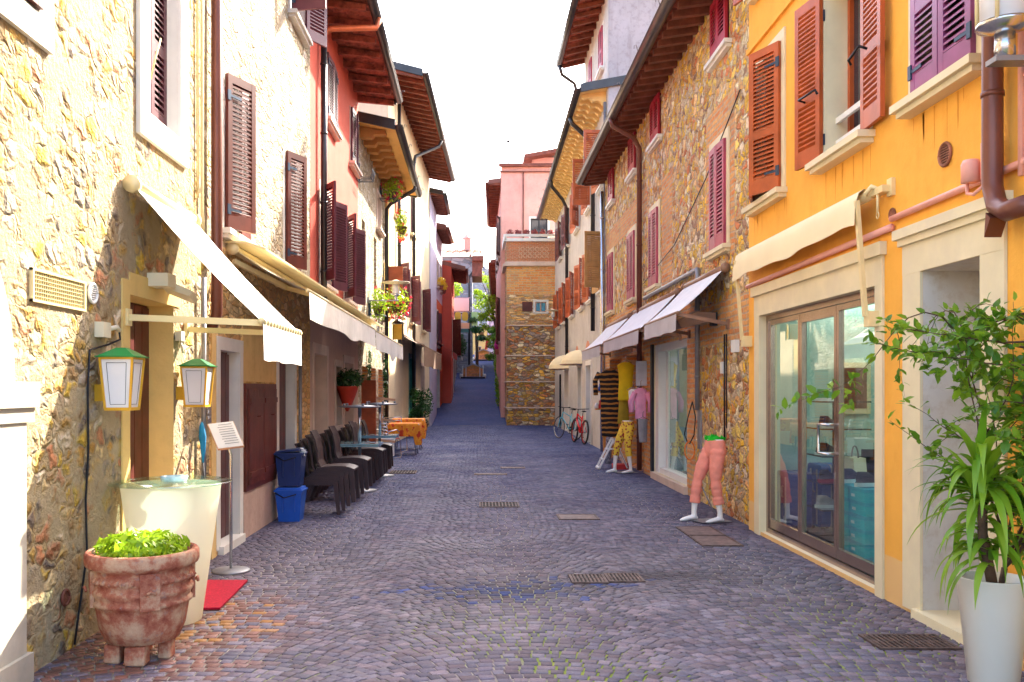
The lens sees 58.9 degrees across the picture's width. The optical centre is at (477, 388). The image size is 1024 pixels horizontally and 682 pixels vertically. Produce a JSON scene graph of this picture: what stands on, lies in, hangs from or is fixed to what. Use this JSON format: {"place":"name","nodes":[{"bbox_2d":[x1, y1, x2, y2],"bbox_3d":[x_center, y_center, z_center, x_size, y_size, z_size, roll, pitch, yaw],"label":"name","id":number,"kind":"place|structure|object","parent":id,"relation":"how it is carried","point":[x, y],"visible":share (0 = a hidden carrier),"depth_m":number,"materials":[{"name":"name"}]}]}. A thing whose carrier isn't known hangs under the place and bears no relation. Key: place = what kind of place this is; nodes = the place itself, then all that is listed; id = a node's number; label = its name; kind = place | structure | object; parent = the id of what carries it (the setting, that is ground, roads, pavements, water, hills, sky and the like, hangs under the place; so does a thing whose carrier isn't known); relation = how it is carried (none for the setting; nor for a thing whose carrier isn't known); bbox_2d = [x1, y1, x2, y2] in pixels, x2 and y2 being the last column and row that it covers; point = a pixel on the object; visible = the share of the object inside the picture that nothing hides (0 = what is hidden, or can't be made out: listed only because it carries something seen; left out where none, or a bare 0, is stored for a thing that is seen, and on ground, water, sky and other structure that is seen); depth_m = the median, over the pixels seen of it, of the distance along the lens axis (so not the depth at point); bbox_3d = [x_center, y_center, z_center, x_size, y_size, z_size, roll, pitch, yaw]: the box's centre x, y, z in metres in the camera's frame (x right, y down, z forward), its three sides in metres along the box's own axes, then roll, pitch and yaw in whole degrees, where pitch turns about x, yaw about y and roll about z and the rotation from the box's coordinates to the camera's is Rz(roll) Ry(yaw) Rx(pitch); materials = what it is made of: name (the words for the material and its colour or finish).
{"place":"outdoors","nodes":[
{"label":"outdoors","id":0,"kind":"place"},
{"bbox_2d":[0,0,222,681],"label":"stone house","id":1,"kind":"structure","parent":0,"point":[100,100],"depth_m":5.79,"materials":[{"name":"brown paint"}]},
{"bbox_2d":[0,0,53,54],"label":"window","id":2,"kind":"structure","parent":1,"relation":"in","point":[37,24],"depth_m":5.05,"materials":[{"name":"white paint"}]},
{"bbox_2d":[73,322,120,644],"bbox_3d":[-2.467,0.571,5.909,0.066,2.022,0.631,0,0,0],"label":"junction box","id":3,"kind":"object","parent":1,"relation":"attached to","point":[103,329],"visible":0.95,"depth_m":5.79,"materials":[{"name":"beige plastic"}]},
{"bbox_2d":[94,348,148,410],"bbox_3d":[-2.350,-0.065,5.950,0.300,0.410,0.260,0,0,0],"label":"wall lantern","id":4,"kind":"object","parent":1,"relation":"attached to","point":[119,387],"depth_m":5.87,"materials":[{"name":"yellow glass"}]},
{"bbox_2d":[130,302,148,481],"bbox_3d":[-2.605,0.510,6.980,0.330,2.380,1.060,0,0,0],"label":"door","id":5,"kind":"structure","parent":1,"relation":"in","point":[139,330],"depth_m":7.29,"materials":[{"name":"brown wood"}]},
{"bbox_2d":[136,0,188,168],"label":"window","id":6,"kind":"structure","parent":1,"relation":"in","point":[151,125],"depth_m":7.33,"materials":[{"name":"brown paint"}]},
{"bbox_2d":[147,273,197,303],"bbox_3d":[-2.355,-0.780,7.050,0.290,0.200,0.380,0,0,0],"label":"floodlight","id":7,"kind":"object","parent":1,"relation":"attached to","point":[166,282],"visible":1,"depth_m":6.97,"materials":[{"name":"beige plastic"}]},
{"bbox_2d":[176,359,217,406],"bbox_3d":[-2.350,-0.050,7.550,0.300,0.400,0.260,0,0,0],"label":"wall lantern","id":8,"kind":"object","parent":1,"relation":"attached to","point":[197,380],"depth_m":7.46,"materials":[{"name":"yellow glass"}]},
{"bbox_2d":[122,175,301,365],"bbox_3d":[-2.002,-0.855,7.105,1.000,1.310,1.440,0,0,0],"label":"awning","id":9,"kind":"object","parent":1,"relation":"attached to","point":[280,333],"visible":1,"depth_m":6.90,"materials":[{"name":"beige fabric"}]},
{"bbox_2d":[209,0,326,559],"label":"stone house","id":10,"kind":"structure","parent":0,"point":[260,402],"depth_m":10.45,"materials":[{"name":"white paint"}]},
{"bbox_2d":[216,336,245,554],"bbox_3d":[-2.555,0.570,9.140,0.230,2.160,0.980,0,0,0],"label":"door","id":11,"kind":"structure","parent":10,"relation":"in","point":[222,343],"depth_m":9.29,"materials":[{"name":"white stone"}]},
{"bbox_2d":[223,71,256,244],"bbox_3d":[-2.477,-2.300,9.365,0.407,1.640,1.110,0,0,0],"label":"window","id":12,"kind":"structure","parent":10,"relation":"in","point":[232,222],"depth_m":9.11,"materials":[{"name":"brown paint"}]},
{"bbox_2d":[276,361,296,516],"bbox_3d":[-2.560,0.580,11.865,0.240,2.200,1.230,0,0,0],"label":"door","id":13,"kind":"structure","parent":10,"relation":"in","point":[280,367],"depth_m":12.15,"materials":[{"name":"brown wood"}]},
{"bbox_2d":[283,148,306,270],"bbox_3d":[-2.479,-2.290,12.175,0.403,1.620,1.090,0,0,0],"label":"window","id":14,"kind":"structure","parent":10,"relation":"in","point":[300,263],"depth_m":11.92,"materials":[{"name":"brown paint"}]},
{"bbox_2d":[225,241,375,346],"bbox_3d":[-2.082,-1.059,11.970,0.840,0.822,5.940,0,0,0],"label":"awning","id":15,"kind":"object","parent":10,"relation":"attached to","point":[328,312],"visible":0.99,"depth_m":10.31,"materials":[{"name":"beige fabric"}]},
{"bbox_2d":[288,0,326,47],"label":"window","id":16,"kind":"structure","parent":10,"relation":"in","point":[313,26],"depth_m":12.97,"materials":[{"name":"paint"}]},
{"bbox_2d":[432,354,506,424],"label":"road","id":17,"kind":"structure","parent":0,"point":[473,402],"depth_m":47.41,"materials":[{"name":"grey stone"}]},
{"bbox_2d":[377,0,584,268],"label":"sky","id":18,"kind":"structure","parent":0,"point":[495,77],"materials":[{"name":"white"}]},
{"bbox_2d":[33,425,1023,681],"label":"cobbled street","id":19,"kind":"structure","parent":0,"point":[433,497],"depth_m":7.02,"materials":[{"name":"grey stone"}]},
{"bbox_2d":[124,645,149,665],"bbox_3d":[-1.979,1.544,5.268,0.124,0.113,0.102,0,0,0],"label":"brick block","id":20,"kind":"object","parent":19,"relation":"on","point":[136,655],"depth_m":5.23,"materials":[{"name":"brick"}]},
{"bbox_2d":[83,528,199,646],"bbox_3d":[-2.000,1.159,5.420,0.650,0.651,0.650,0,0,0],"label":"terracotta planter","id":21,"kind":"object","parent":20,"relation":"on","point":[141,588],"visible":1,"depth_m":5.20,"materials":[{"name":"brown ceramic"}]},
{"bbox_2d":[119,479,220,624],"bbox_3d":[-2.120,1.119,6.280,0.824,0.962,0.824,0,0,0],"label":"cone table","id":22,"kind":"object","parent":19,"relation":"on","point":[189,508],"visible":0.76,"depth_m":6.07,"materials":[{"name":"beige plastic"}]},
{"bbox_2d":[203,580,247,609],"bbox_3d":[-2.101,1.585,7.014,0.459,0.014,1.002,0,0,-3],"label":"doormat","id":23,"kind":"object","parent":19,"relation":"on","point":[219,594],"visible":0.57,"depth_m":7.07,"materials":[{"name":"red fabric"}]},
{"bbox_2d":[207,421,249,574],"bbox_3d":[-2.157,0.941,7.947,0.329,1.317,0.337,0,0,-40],"label":"menu stand","id":24,"kind":"object","parent":19,"relation":"on","point":[225,435],"visible":1,"depth_m":7.92,"materials":[{"name":"metal"}]},
{"bbox_2d":[274,485,307,521],"bbox_3d":[-2.270,1.394,11.038,0.348,0.412,0.372,0,0,0],"label":"waste bin","id":25,"kind":"object","parent":19,"relation":"on","point":[290,501],"visible":0.99,"depth_m":10.91,"materials":[{"name":"blue plastic"}]},
{"bbox_2d":[274,447,307,485],"bbox_3d":[-2.255,0.936,11.038,0.378,0.469,0.372,0,0,0],"label":"waste bin","id":26,"kind":"object","parent":25,"relation":"on","point":[290,465],"visible":1,"depth_m":10.91,"materials":[{"name":"blue plastic"}]},
{"bbox_2d":[294,442,341,514],"bbox_3d":[-2.072,1.150,11.750,0.655,0.900,0.484,0,0,0],"label":"resin chair","id":27,"kind":"object","parent":19,"relation":"on","point":[323,482],"visible":0.3,"depth_m":11.52,"materials":[{"name":"black plastic"}]},
{"bbox_2d":[300,438,346,510],"bbox_3d":[-2.010,1.098,11.770,0.655,0.900,0.484,0,0,0],"label":"resin chair","id":28,"kind":"object","parent":27,"relation":"on","point":[305,445],"visible":0.56,"depth_m":11.54,"materials":[{"name":"black plastic"}]},
{"bbox_2d":[305,434,351,505],"bbox_3d":[-1.948,1.046,11.790,0.655,0.900,0.484,0,0,0],"label":"resin chair","id":29,"kind":"object","parent":28,"relation":"on","point":[311,443],"visible":0.64,"depth_m":11.56,"materials":[{"name":"brown plastic"}]},
{"bbox_2d":[305,430,359,501],"bbox_3d":[-1.887,0.994,11.809,0.655,0.900,0.484,0,0,-1],"label":"resin chair","id":30,"kind":"object","parent":29,"relation":"on","point":[351,469],"visible":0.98,"depth_m":11.68,"materials":[{"name":"brown plastic"}]},
{"bbox_2d":[310,439,355,500],"bbox_3d":[-2.072,1.150,13.200,0.655,0.900,0.484,0,0,0],"label":"resin chair","id":31,"kind":"object","parent":19,"relation":"on","point":[311,499],"visible":0.06,"depth_m":13.29,"materials":[{"name":"brown plastic"}]},
{"bbox_2d":[315,433,363,496],"bbox_3d":[-2.010,1.098,13.220,0.655,0.900,0.484,0,0,0],"label":"resin chair","id":32,"kind":"object","parent":31,"relation":"on","point":[323,436],"visible":0.38,"depth_m":13.15,"materials":[{"name":"brown plastic"}]},
{"bbox_2d":[319,429,365,492],"bbox_3d":[-1.948,1.046,13.241,0.655,0.900,0.484,0,0,1],"label":"resin chair","id":33,"kind":"object","parent":32,"relation":"on","point":[328,433],"visible":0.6,"depth_m":13.02,"materials":[{"name":"brown plastic"}]},
{"bbox_2d":[324,426,372,489],"bbox_3d":[-1.887,0.994,13.261,0.655,0.900,0.484,0,0,1],"label":"resin chair","id":34,"kind":"object","parent":33,"relation":"on","point":[365,461],"visible":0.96,"depth_m":13.14,"materials":[{"name":"brown plastic"}]},
{"bbox_2d":[338,430,372,485],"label":"resin chair","id":35,"kind":"object","parent":19,"relation":"on","point":[341,438],"visible":0.27,"depth_m":15.22,"materials":[{"name":"brown plastic"}]},
{"bbox_2d":[340,427,378,482],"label":"resin chair","id":36,"kind":"object","parent":35,"relation":"on","point":[346,437],"visible":0.47,"depth_m":15.01,"materials":[{"name":"brown plastic"}]},
{"bbox_2d":[344,424,381,478],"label":"resin chair","id":37,"kind":"object","parent":36,"relation":"on","point":[350,436],"visible":0.58,"depth_m":15.01,"materials":[{"name":"brown plastic"}]},
{"bbox_2d":[348,421,385,475],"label":"resin chair","id":38,"kind":"object","parent":37,"relation":"on","point":[380,451],"visible":0.76,"depth_m":15.05,"materials":[{"name":"brown plastic"}]},
{"bbox_2d":[361,380,394,442],"bbox_3d":[-2.055,0.710,18.840,0.710,1.780,0.164,0,0,-9],"label":"timber rack","id":39,"kind":"object","parent":19,"relation":"on","point":[368,393],"visible":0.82,"depth_m":18.75,"materials":[{"name":"red wood"}]},
{"bbox_2d":[358,111,423,432],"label":"stone house","id":40,"kind":"structure","parent":19,"relation":"on","point":[384,152],"depth_m":21.77,"materials":[{"name":"paint"}]},
{"bbox_2d":[368,286,387,321],"bbox_3d":[-2.277,-1.967,20.988,0.445,0.883,0.531,0,0,0],"label":"flower basket","id":41,"kind":"object","parent":40,"relation":"attached to","point":[378,309],"visible":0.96,"depth_m":20.91,"materials":[{"name":"green plant"}]},
{"bbox_2d":[394,424,418,454],"bbox_3d":[-1.780,1.221,22.200,0.760,0.763,0.760,0,0,0],"label":"garden table","id":42,"kind":"object","parent":19,"relation":"on","point":[416,446],"visible":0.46,"depth_m":21.92,"materials":[{"name":"metal"}]},
{"bbox_2d":[385,422,422,444],"bbox_3d":[-1.778,1.092,22.199,0.899,0.516,0.907,0,0,0],"label":"tablecloth","id":43,"kind":"object","parent":42,"relation":"on","point":[413,429],"visible":0.88,"depth_m":21.81,"materials":[{"name":"orange fabric"}]},
{"bbox_2d":[409,386,433,432],"bbox_3d":[-1.963,0.751,31.016,0.967,1.698,1.145,0,0,0],"label":"potted bush","id":44,"kind":"object","parent":19,"relation":"on","point":[421,410],"visible":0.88,"depth_m":30.86,"materials":[{"name":"green plant"}]},
{"bbox_2d":[536,75,625,448],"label":"stucco house","id":45,"kind":"structure","parent":19,"relation":"on","point":[569,206],"depth_m":28.04,"materials":[{"name":"paint"}]},
{"bbox_2d":[574,258,584,311],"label":"window","id":46,"kind":"structure","parent":45,"relation":"in","point":[577,269],"depth_m":29.05,"materials":[{"name":"paint"}]},
{"bbox_2d":[573,159,590,215],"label":"window","id":47,"kind":"structure","parent":45,"relation":"in","point":[581,194],"depth_m":25.96,"materials":[{"name":"paint"}]},
{"bbox_2d":[584,231,599,295],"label":"window","id":48,"kind":"structure","parent":45,"relation":"in","point":[592,280],"depth_m":22.93,"materials":[{"name":"beige wood"}]},
{"bbox_2d":[606,420,637,473],"bbox_3d":[2.747,1.101,17.259,0.541,0.993,0.378,0,0,-20],"label":"mannequin","id":49,"kind":"object","parent":19,"relation":"on","point":[625,433],"visible":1,"depth_m":17.18},
{"bbox_2d":[576,0,748,525],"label":"cobblestone house","id":50,"kind":"structure","parent":19,"relation":"on","point":[666,163],"depth_m":13.40,"materials":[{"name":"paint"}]},
{"bbox_2d":[582,313,632,360],"bbox_3d":[2.837,-1.111,20.125,0.690,0.879,3.200,0,0,0],"label":"awning","id":51,"kind":"object","parent":50,"relation":"attached to","point":[592,350],"visible":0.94,"depth_m":19.87,"materials":[{"name":"grey fabric"}]},
{"bbox_2d":[593,362,618,436],"bbox_3d":[2.780,0.218,18.995,0.728,1.563,0.130,0,0,0],"label":"hanging dress","id":52,"kind":"object","parent":51,"relation":"hanging from","point":[607,378],"visible":0.83,"depth_m":18.96,"materials":[{"name":"fabric"}]},
{"bbox_2d":[604,246,614,316],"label":"window","id":53,"kind":"structure","parent":50,"relation":"in","point":[610,306],"depth_m":21.25,"materials":[{"name":"paint"}]},
{"bbox_2d":[617,355,633,399],"bbox_3d":[2.881,-0.222,17.601,0.338,0.883,0.122,0,0,0],"label":"hanging blouse","id":54,"kind":"object","parent":50,"relation":"hanging from","point":[625,370],"visible":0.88,"depth_m":17.56,"materials":[{"name":"fabric"}]},
{"bbox_2d":[623,223,636,305],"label":"window","id":55,"kind":"structure","parent":50,"relation":"in","point":[631,239],"depth_m":18.35,"materials":[{"name":"paint"}]},
{"bbox_2d":[628,380,649,418],"bbox_3d":[3.020,0.194,16.745,0.468,0.713,0.130,0,0,0],"label":"hanging shirt","id":56,"kind":"object","parent":50,"relation":"hanging from","point":[639,396],"visible":0.99,"depth_m":16.70,"materials":[{"name":"pink fabric"}]},
{"bbox_2d":[603,288,681,353],"bbox_3d":[2.838,-1.136,16.050,0.691,0.869,3.950,0,0,0],"label":"awning","id":57,"kind":"object","parent":50,"relation":"attached to","point":[626,333],"visible":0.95,"depth_m":15.54,"materials":[{"name":"grey fabric"}]},
{"bbox_2d":[644,198,660,294],"bbox_3d":[3.195,-2.525,16.225,0.230,1.570,1.030,0,0,0],"label":"window","id":58,"kind":"structure","parent":50,"relation":"in","point":[654,283],"depth_m":16.06,"materials":[{"name":"paint"}]},
{"bbox_2d":[646,92,662,153],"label":"window","id":59,"kind":"structure","parent":50,"relation":"in","point":[656,136],"depth_m":16.01,"materials":[{"name":"paint"}]},
{"bbox_2d":[650,338,687,494],"bbox_3d":[3.300,0.400,15.060,0.360,2.400,2.720,0,0,0],"label":"shop window","id":60,"kind":"structure","parent":50,"relation":"attached to","point":[668,463],"depth_m":15.65,"materials":[{"name":"white glass"}]},
{"bbox_2d":[644,262,729,339],"bbox_3d":[2.838,-1.161,12.510,0.692,0.859,2.230,0,0,0],"label":"awning","id":61,"kind":"object","parent":50,"relation":"attached to","point":[663,321],"visible":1,"depth_m":12.19,"materials":[{"name":"grey fabric"}]},
{"bbox_2d":[676,311,717,329],"bbox_3d":[2.905,-0.910,12.075,0.550,0.220,0.350,0,0,0],"label":"infrared heater","id":62,"kind":"object","parent":50,"relation":"attached to","point":[683,322],"visible":0.77,"depth_m":11.90,"materials":[{"name":"brown metal"}]},
{"bbox_2d":[703,126,730,260],"bbox_3d":[3.195,-2.525,11.885,0.230,1.570,1.010,0,0,0],"label":"window","id":63,"kind":"structure","parent":50,"relation":"in","point":[719,243],"depth_m":11.73,"materials":[{"name":"paint"}]},
{"bbox_2d":[704,0,731,72],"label":"window","id":64,"kind":"structure","parent":50,"relation":"in","point":[722,43],"depth_m":11.77,"materials":[{"name":"paint"}]},
{"bbox_2d":[680,434,731,522],"bbox_3d":[2.745,1.062,10.914,0.541,1.073,0.376,0,0,-17],"label":"mannequin","id":65,"kind":"object","parent":19,"relation":"on","point":[711,458],"visible":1,"depth_m":10.85},
{"bbox_2d":[689,535,743,546],"bbox_3d":[2.500,1.598,9.520,0.420,0.020,0.620,0,0,0],"label":"manhole cover","id":66,"kind":"object","parent":19,"relation":"on","point":[716,540],"visible":1,"depth_m":9.50,"materials":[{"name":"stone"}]},
{"bbox_2d":[858,634,961,650],"bbox_3d":[2.720,1.598,5.720,0.500,0.020,0.330,0,0,0],"label":"drain grate","id":67,"kind":"object","parent":19,"relation":"on","point":[905,642],"visible":1,"depth_m":5.70,"materials":[{"name":"metal"}]},
{"bbox_2d":[956,570,1023,681],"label":"white planter","id":68,"kind":"object","parent":19,"relation":"on","point":[992,624],"visible":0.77,"depth_m":4.80,"materials":[{"name":"beige ceramic"}]},
{"bbox_2d":[771,291,1023,582],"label":"camellia shrub","id":69,"kind":"object","parent":68,"relation":"in","point":[963,338],"visible":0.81,"depth_m":4.86,"materials":[{"name":"green plant"}]},
{"bbox_2d":[907,395,1023,608],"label":"sword leaf plant","id":70,"kind":"object","parent":68,"relation":"in","point":[981,473],"visible":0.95,"depth_m":4.67,"materials":[{"name":"green plant"}]},
{"bbox_2d":[733,0,1023,670],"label":"orange house","id":71,"kind":"structure","parent":0,"point":[919,100],"depth_m":6.79,"materials":[{"name":"paint"}]},
{"bbox_2d":[742,26,787,216],"bbox_3d":[3.081,-2.785,9.640,0.419,1.710,1.160,0,0,0],"label":"window","id":72,"kind":"structure","parent":71,"relation":"in","point":[774,131],"depth_m":9.34,"materials":[{"name":"paint"}]},
{"bbox_2d":[777,470,811,531],"bbox_3d":[3.455,1.230,9.960,0.290,0.661,0.425,0,0,0],"label":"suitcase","id":73,"kind":"object","parent":71,"relation":"on","point":[787,497],"visible":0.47,"depth_m":9.77,"materials":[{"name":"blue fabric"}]},
{"bbox_2d":[732,177,895,346],"bbox_3d":[2.998,-1.025,8.515,0.205,1.090,3.590,0,0,0],"label":"awning","id":74,"kind":"object","parent":71,"relation":"attached to","point":[813,229],"visible":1,"depth_m":7.73,"materials":[{"name":"beige fabric"}]},
{"bbox_2d":[807,462,831,531],"bbox_3d":[3.815,1.190,10.010,0.290,0.741,0.425,0,0,0],"label":"suitcase","id":75,"kind":"object","parent":71,"relation":"on","point":[821,519],"visible":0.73,"depth_m":9.89,"materials":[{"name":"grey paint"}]},
{"bbox_2d":[766,288,874,584],"bbox_3d":[3.163,0.380,8.475,0.154,2.360,2.890,0,0,0],"label":"shop door","id":76,"kind":"structure","parent":71,"relation":"attached to","point":[835,554],"depth_m":8.72,"materials":[{"name":"brown metal"}]},
{"bbox_2d":[769,314,799,540],"bbox_3d":[3.200,0.379,9.398,0.050,2.241,0.927,0,0,0],"label":"door leaf","id":77,"kind":"structure","parent":76,"relation":"in","point":[788,530],"depth_m":9.81,"materials":[{"name":"brown metal"}]},
{"bbox_2d":[800,305,835,557],"bbox_3d":[3.156,0.379,8.475,0.139,2.241,0.902,0,0,0],"label":"door leaf","id":78,"kind":"structure","parent":76,"relation":"in","point":[821,545],"depth_m":8.88,"materials":[{"name":"brown metal"}]},
{"bbox_2d":[836,296,874,576],"bbox_3d":[3.200,0.379,7.552,0.050,2.241,0.927,0,0,0],"label":"door leaf","id":79,"kind":"structure","parent":76,"relation":"in","point":[852,559],"depth_m":7.97,"materials":[{"name":"brown metal"}]},
{"bbox_2d":[807,379,870,542],"bbox_3d":[3.775,0.733,9.475,0.550,1.665,0.550,0,0,0],"label":"display stand","id":80,"kind":"object","parent":71,"relation":"in","point":[828,537],"visible":0.35,"depth_m":9.47,"materials":[{"name":"brown wood"}]},
{"bbox_2d":[795,0,884,174],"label":"window","id":81,"kind":"structure","parent":71,"relation":"in","point":[866,18],"depth_m":8.01,"materials":[{"name":"paint"}]},
{"bbox_2d":[844,362,870,413],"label":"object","id":82,"kind":"object","parent":71,"relation":"attached to","point":[864,388],"depth_m":10.24,"materials":[{"name":"beige paint"}]},
{"bbox_2d":[889,0,980,118],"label":"window","id":83,"kind":"structure","parent":71,"relation":"in","point":[956,46],"depth_m":5.98,"materials":[{"name":"paint"}]},
{"bbox_2d":[892,190,1013,643],"bbox_3d":[3.300,0.260,5.935,0.540,2.820,1.390,0,0,0],"label":"door","id":84,"kind":"structure","parent":71,"relation":"in","point":[956,234],"depth_m":6.28,"materials":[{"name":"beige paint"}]},
{"bbox_2d":[961,143,981,195],"bbox_3d":[3.037,-1.325,5.467,0.110,0.310,0.246,0,0,-23],"label":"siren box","id":85,"kind":"object","parent":71,"relation":"attached to","point":[970,171],"visible":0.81,"depth_m":5.49,"materials":[{"name":"pink paint"}]},
{"bbox_2d":[975,0,1023,66],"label":"wall lamp","id":86,"kind":"object","parent":71,"relation":"attached to","point":[1002,22],"visible":1,"depth_m":4.90,"materials":[{"name":"metal"}]},
{"bbox_3d":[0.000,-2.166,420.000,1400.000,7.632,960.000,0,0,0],"label":"ground","id":87,"kind":"structure","parent":0,"visible":0},
{"bbox_2d":[310,0,402,486],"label":"red house","id":88,"kind":"structure","parent":87,"relation":"on","point":[352,64],"depth_m":15.56,"materials":[{"name":"paint"}]},
{"bbox_2d":[312,342,328,486],"bbox_3d":[-2.595,0.485,14.425,0.310,2.390,1.470,0,0,0],"label":"door","id":89,"kind":"structure","parent":88,"relation":"in","point":[317,348],"depth_m":14.26,"materials":[{"name":"beige paint"}]},
{"bbox_2d":[318,179,347,293],"bbox_3d":[-2.428,-2.455,14.911,0.408,1.730,1.918,0,0,-3],"label":"window","id":90,"kind":"structure","parent":88,"relation":"in","point":[337,273],"depth_m":15.40,"materials":[{"name":"paint"}]},
{"bbox_2d":[327,52,342,141],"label":"window","id":91,"kind":"structure","parent":88,"relation":"in","point":[332,117],"depth_m":15.33,"materials":[{"name":"paint"}]},
{"bbox_2d":[336,368,364,410],"bbox_3d":[-2.305,-0.001,16.373,0.573,0.802,0.739,0,0,0],"label":"hanging pot","id":92,"kind":"object","parent":88,"relation":"attached to","point":[347,387],"visible":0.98,"depth_m":16.15,"materials":[{"name":"green plant"}]},
{"bbox_2d":[343,213,365,307],"bbox_3d":[-2.444,-2.455,17.512,0.472,1.730,1.931,0,0,0],"label":"window","id":93,"kind":"structure","parent":88,"relation":"in","point":[357,291],"depth_m":18.09,"materials":[{"name":"paint"}]},
{"bbox_2d":[349,106,362,178],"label":"window","id":94,"kind":"structure","parent":88,"relation":"in","point":[354,159],"depth_m":18.01,"materials":[{"name":"paint"}]},
{"bbox_2d":[332,301,402,360],"bbox_3d":[-2.082,-1.008,17.690,0.840,0.924,5.500,0,0,0],"label":"awning","id":95,"kind":"object","parent":88,"relation":"attached to","point":[393,349],"visible":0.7,"depth_m":17.18,"materials":[{"name":"beige fabric"}]},
{"bbox_2d":[358,61,455,441],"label":"cream house","id":96,"kind":"structure","parent":87,"relation":"on","point":[415,112],"depth_m":31.13,"materials":[{"name":"paint"}]},
{"bbox_2d":[410,274,420,325],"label":"window","id":97,"kind":"structure","parent":96,"relation":"in","point":[416,303],"depth_m":31.24,"materials":[{"name":"paint"}]},
{"bbox_2d":[429,186,450,425],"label":"narrow house","id":98,"kind":"structure","parent":87,"relation":"on","point":[438,202],"depth_m":40.98,"materials":[{"name":"white paint"}]},
{"bbox_2d":[437,222,454,407],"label":"lilac house","id":99,"kind":"structure","parent":87,"relation":"on","point":[444,235],"depth_m":45.94,"materials":[{"name":"paint"}]},
{"bbox_2d":[442,261,469,402],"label":"red tower house","id":100,"kind":"structure","parent":87,"relation":"on","point":[452,273],"depth_m":48.00,"materials":[{"name":"brown paint"}]},
{"bbox_2d":[442,233,483,372],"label":"grey stone house","id":101,"kind":"structure","parent":87,"relation":"on","point":[473,265],"depth_m":66.30,"materials":[{"name":"orange stone"}]},
{"bbox_2d":[473,271,495,342],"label":"street tree","id":102,"kind":"object","parent":87,"relation":"on","point":[482,316],"visible":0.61,"depth_m":71.75,"materials":[{"name":"green plant"}]},
{"bbox_2d":[484,178,500,346],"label":"pink side house","id":103,"kind":"structure","parent":87,"relation":"on","point":[492,188],"depth_m":43.82,"materials":[{"name":"brown paint"}]},
{"bbox_2d":[496,139,554,416],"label":"pink house","id":104,"kind":"structure","parent":87,"relation":"on","point":[523,185],"depth_m":42.50,"materials":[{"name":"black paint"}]},
{"bbox_2d":[502,229,554,424],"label":"brick corner house","id":105,"kind":"structure","parent":87,"relation":"on","point":[528,268],"depth_m":40.00,"materials":[{"name":"brown stone"}]},
{"bbox_2d":[556,0,661,109],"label":"tall gable house","id":106,"kind":"structure","parent":87,"relation":"on","point":[600,39],"depth_m":23.06,"materials":[{"name":"paint"}]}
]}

